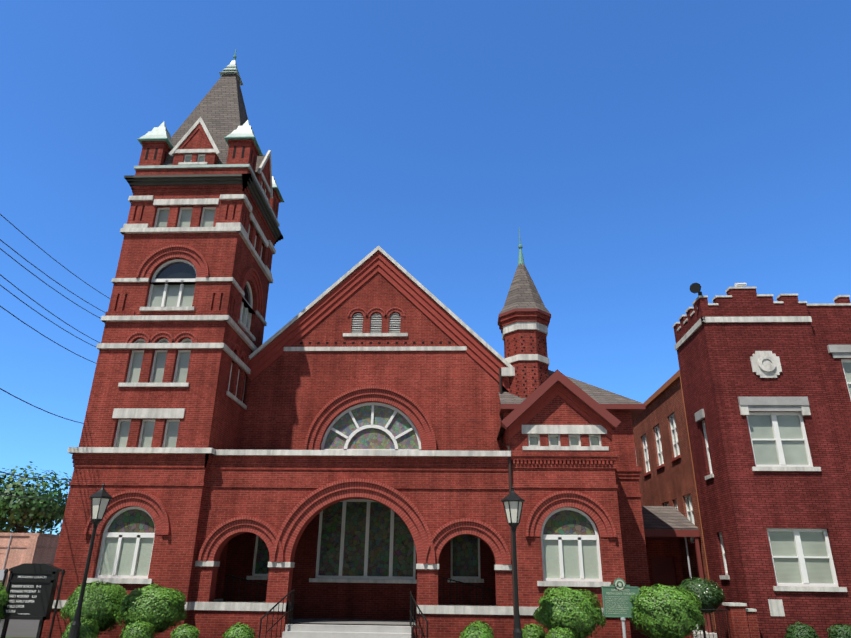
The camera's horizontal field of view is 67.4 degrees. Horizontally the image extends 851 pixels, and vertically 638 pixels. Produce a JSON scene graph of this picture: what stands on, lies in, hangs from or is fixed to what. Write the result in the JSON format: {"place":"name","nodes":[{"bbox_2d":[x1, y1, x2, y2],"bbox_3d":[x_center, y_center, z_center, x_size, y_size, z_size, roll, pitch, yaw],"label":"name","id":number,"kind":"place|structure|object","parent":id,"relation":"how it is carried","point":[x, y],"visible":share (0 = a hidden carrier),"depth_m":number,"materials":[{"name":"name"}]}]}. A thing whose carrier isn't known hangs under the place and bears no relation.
{"place":"outdoors","nodes":[
{"label":"outdoors","id":0,"kind":"place"},
{"bbox_2d":[0,637,35,637],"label":"lawn","id":1,"kind":"structure","parent":0,"point":[19,637],"depth_m":18.60,"materials":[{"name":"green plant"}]},
{"bbox_2d":[0,582,8,626],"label":"shrub","id":2,"kind":"object","parent":1,"relation":"on","point":[3,594],"visible":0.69,"depth_m":17.19,"materials":[{"name":"green plant"}]},
{"bbox_2d":[1,563,64,637],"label":"church sign","id":3,"kind":"object","parent":1,"relation":"on","point":[40,607],"visible":1,"depth_m":17.35,"materials":[{"name":"black metal"}]},
{"bbox_2d":[8,600,33,602],"bbox_3d":[-10.941,7.642,17.276,0.731,0.066,0.006,0,-22,3],"label":"sign text","id":4,"kind":"object","parent":3,"relation":"attached to","point":[22,602],"visible":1,"depth_m":17.27,"materials":[{"name":"white paint"}]},
{"bbox_2d":[11,595,36,597],"bbox_3d":[-10.925,7.526,17.322,0.760,0.066,0.006,0,-22,3],"label":"sign text","id":5,"kind":"object","parent":3,"relation":"attached to","point":[25,596],"visible":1,"depth_m":17.32,"materials":[{"name":"white paint"}]},
{"bbox_2d":[11,590,39,592],"bbox_3d":[-10.890,7.410,17.367,0.816,0.066,0.006,0,-22,3],"label":"sign text","id":6,"kind":"object","parent":3,"relation":"attached to","point":[26,591],"visible":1,"depth_m":17.36,"materials":[{"name":"white paint"}]},
{"bbox_2d":[12,585,40,587],"bbox_3d":[-10.892,7.294,17.414,0.815,0.066,0.006,0,-22,3],"label":"sign text","id":7,"kind":"object","parent":3,"relation":"attached to","point":[26,586],"visible":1,"depth_m":17.41,"materials":[{"name":"white paint"}]},
{"bbox_2d":[60,581,127,633],"bbox_3d":[-8.910,7.935,17.262,1.774,1.580,1.739,0,-22,3],"label":"shrub","id":8,"kind":"object","parent":1,"relation":"on","point":[101,604],"visible":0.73,"depth_m":16.89,"materials":[{"name":"green plant"}]},
{"bbox_2d":[116,583,186,635],"bbox_3d":[-7.358,7.952,17.205,1.821,1.543,1.692,0,-22,3],"label":"shrub","id":9,"kind":"object","parent":1,"relation":"on","point":[160,608],"visible":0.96,"depth_m":16.77,"materials":[{"name":"green plant"}]},
{"bbox_2d":[522,623,546,637],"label":"boxwood","id":10,"kind":"object","parent":1,"relation":"on","point":[531,630],"visible":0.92,"depth_m":17.27,"materials":[{"name":"green plant"}]},
{"bbox_2d":[533,586,606,637],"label":"shrub","id":11,"kind":"object","parent":1,"relation":"on","point":[579,613],"visible":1,"depth_m":16.29,"materials":[{"name":"green plant"}]},
{"bbox_2d":[601,578,638,637],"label":"historical marker","id":12,"kind":"object","parent":1,"relation":"on","point":[619,584],"visible":0.92,"depth_m":16.66,"materials":[{"name":"green metal"}]},
{"bbox_2d":[628,584,705,637],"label":"shrub","id":13,"kind":"object","parent":1,"relation":"on","point":[663,611],"visible":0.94,"depth_m":16.14,"materials":[{"name":"green plant"}]},
{"bbox_2d":[784,622,819,637],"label":"boxwood","id":14,"kind":"object","parent":1,"relation":"on","point":[796,630],"visible":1,"depth_m":17.60,"materials":[{"name":"green plant"}]},
{"bbox_2d":[827,623,850,637],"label":"boxwood","id":15,"kind":"object","parent":1,"relation":"on","point":[840,630],"visible":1,"depth_m":17.59,"materials":[{"name":"green plant"}]},
{"bbox_2d":[0,619,39,636],"bbox_3d":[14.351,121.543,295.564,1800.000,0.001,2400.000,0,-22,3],"label":"ground","id":16,"kind":"structure","parent":0,"point":[21,628],"depth_m":21.68,"materials":[{"name":"grey concrete"}]},
{"bbox_2d":[0,482,37,532],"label":"tree","id":17,"kind":"object","parent":16,"relation":"on","point":[4,528],"visible":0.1,"depth_m":67.55,"materials":[{"name":"green plant"}]},
{"bbox_2d":[0,533,59,588],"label":"background building","id":18,"kind":"structure","parent":16,"relation":"on","point":[16,549],"depth_m":46.47,"materials":[{"name":"brick"}]},
{"bbox_2d":[0,461,72,534],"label":"tree","id":19,"kind":"object","parent":16,"relation":"on","point":[31,513],"visible":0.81,"depth_m":58.43,"materials":[{"name":"green plant"}]},
{"bbox_2d":[61,617,100,637],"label":"boxwood","id":20,"kind":"object","parent":16,"relation":"on","point":[89,628],"visible":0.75,"depth_m":15.88,"materials":[{"name":"green plant"}]},
{"bbox_2d":[68,483,111,637],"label":"lamp post","id":21,"kind":"object","parent":16,"relation":"on","point":[101,498],"visible":1,"depth_m":16.39,"materials":[{"name":"black metal"}]},
{"bbox_2d":[120,620,155,637],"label":"boxwood","id":22,"kind":"object","parent":16,"relation":"on","point":[141,629],"visible":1,"depth_m":15.78,"materials":[{"name":"green plant"}]},
{"bbox_2d":[170,624,199,637],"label":"boxwood","id":23,"kind":"object","parent":16,"relation":"on","point":[185,631],"visible":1,"depth_m":15.73,"materials":[{"name":"green plant"}]},
{"bbox_2d":[222,622,255,637],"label":"boxwood","id":24,"kind":"object","parent":16,"relation":"on","point":[237,630],"visible":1,"depth_m":15.72,"materials":[{"name":"green plant"}]},
{"bbox_2d":[41,50,654,637],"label":"church","id":25,"kind":"structure","parent":16,"relation":"on","point":[363,446],"depth_m":21.30,"materials":[{"name":"brick"}]},
{"bbox_2d":[459,623,494,637],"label":"boxwood","id":26,"kind":"object","parent":16,"relation":"on","point":[474,631],"visible":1,"depth_m":15.45,"materials":[{"name":"green plant"}]},
{"bbox_2d":[501,486,524,637],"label":"lamp post","id":27,"kind":"object","parent":16,"relation":"on","point":[512,501],"visible":1,"depth_m":15.96,"materials":[{"name":"black metal"}]},
{"bbox_2d":[545,626,574,637],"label":"boxwood","id":28,"kind":"object","parent":16,"relation":"on","point":[557,632],"visible":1,"depth_m":15.29,"materials":[{"name":"green plant"}]},
{"bbox_2d":[642,506,716,637],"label":"covered entrance","id":29,"kind":"object","parent":16,"relation":"on","point":[666,528],"visible":0.33,"depth_m":24.57,"materials":[{"name":"wood"}]},
{"bbox_2d":[678,577,725,637],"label":"alley shrub","id":30,"kind":"object","parent":16,"relation":"on","point":[709,594],"visible":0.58,"depth_m":19.54,"materials":[{"name":"green plant"}]},
{"bbox_2d":[685,602,759,637],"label":"low brick wall","id":31,"kind":"structure","parent":16,"relation":"on","point":[742,621],"depth_m":18.24,"materials":[{"name":"brick"}]},
{"bbox_2d":[632,283,850,637],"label":"parish hall","id":32,"kind":"structure","parent":16,"relation":"on","point":[741,423],"depth_m":20.93,"materials":[{"name":"brick"}]},
{"bbox_2d":[0,214,109,498],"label":"power lines","id":33,"kind":"object","parent":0,"point":[44,336],"visible":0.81,"depth_m":20.92,"materials":[{"name":"black metal"}]},
{"bbox_2d":[0,0,850,534],"label":"sky","id":34,"kind":"structure","parent":0,"point":[640,152],"materials":[{"name":"blue"}]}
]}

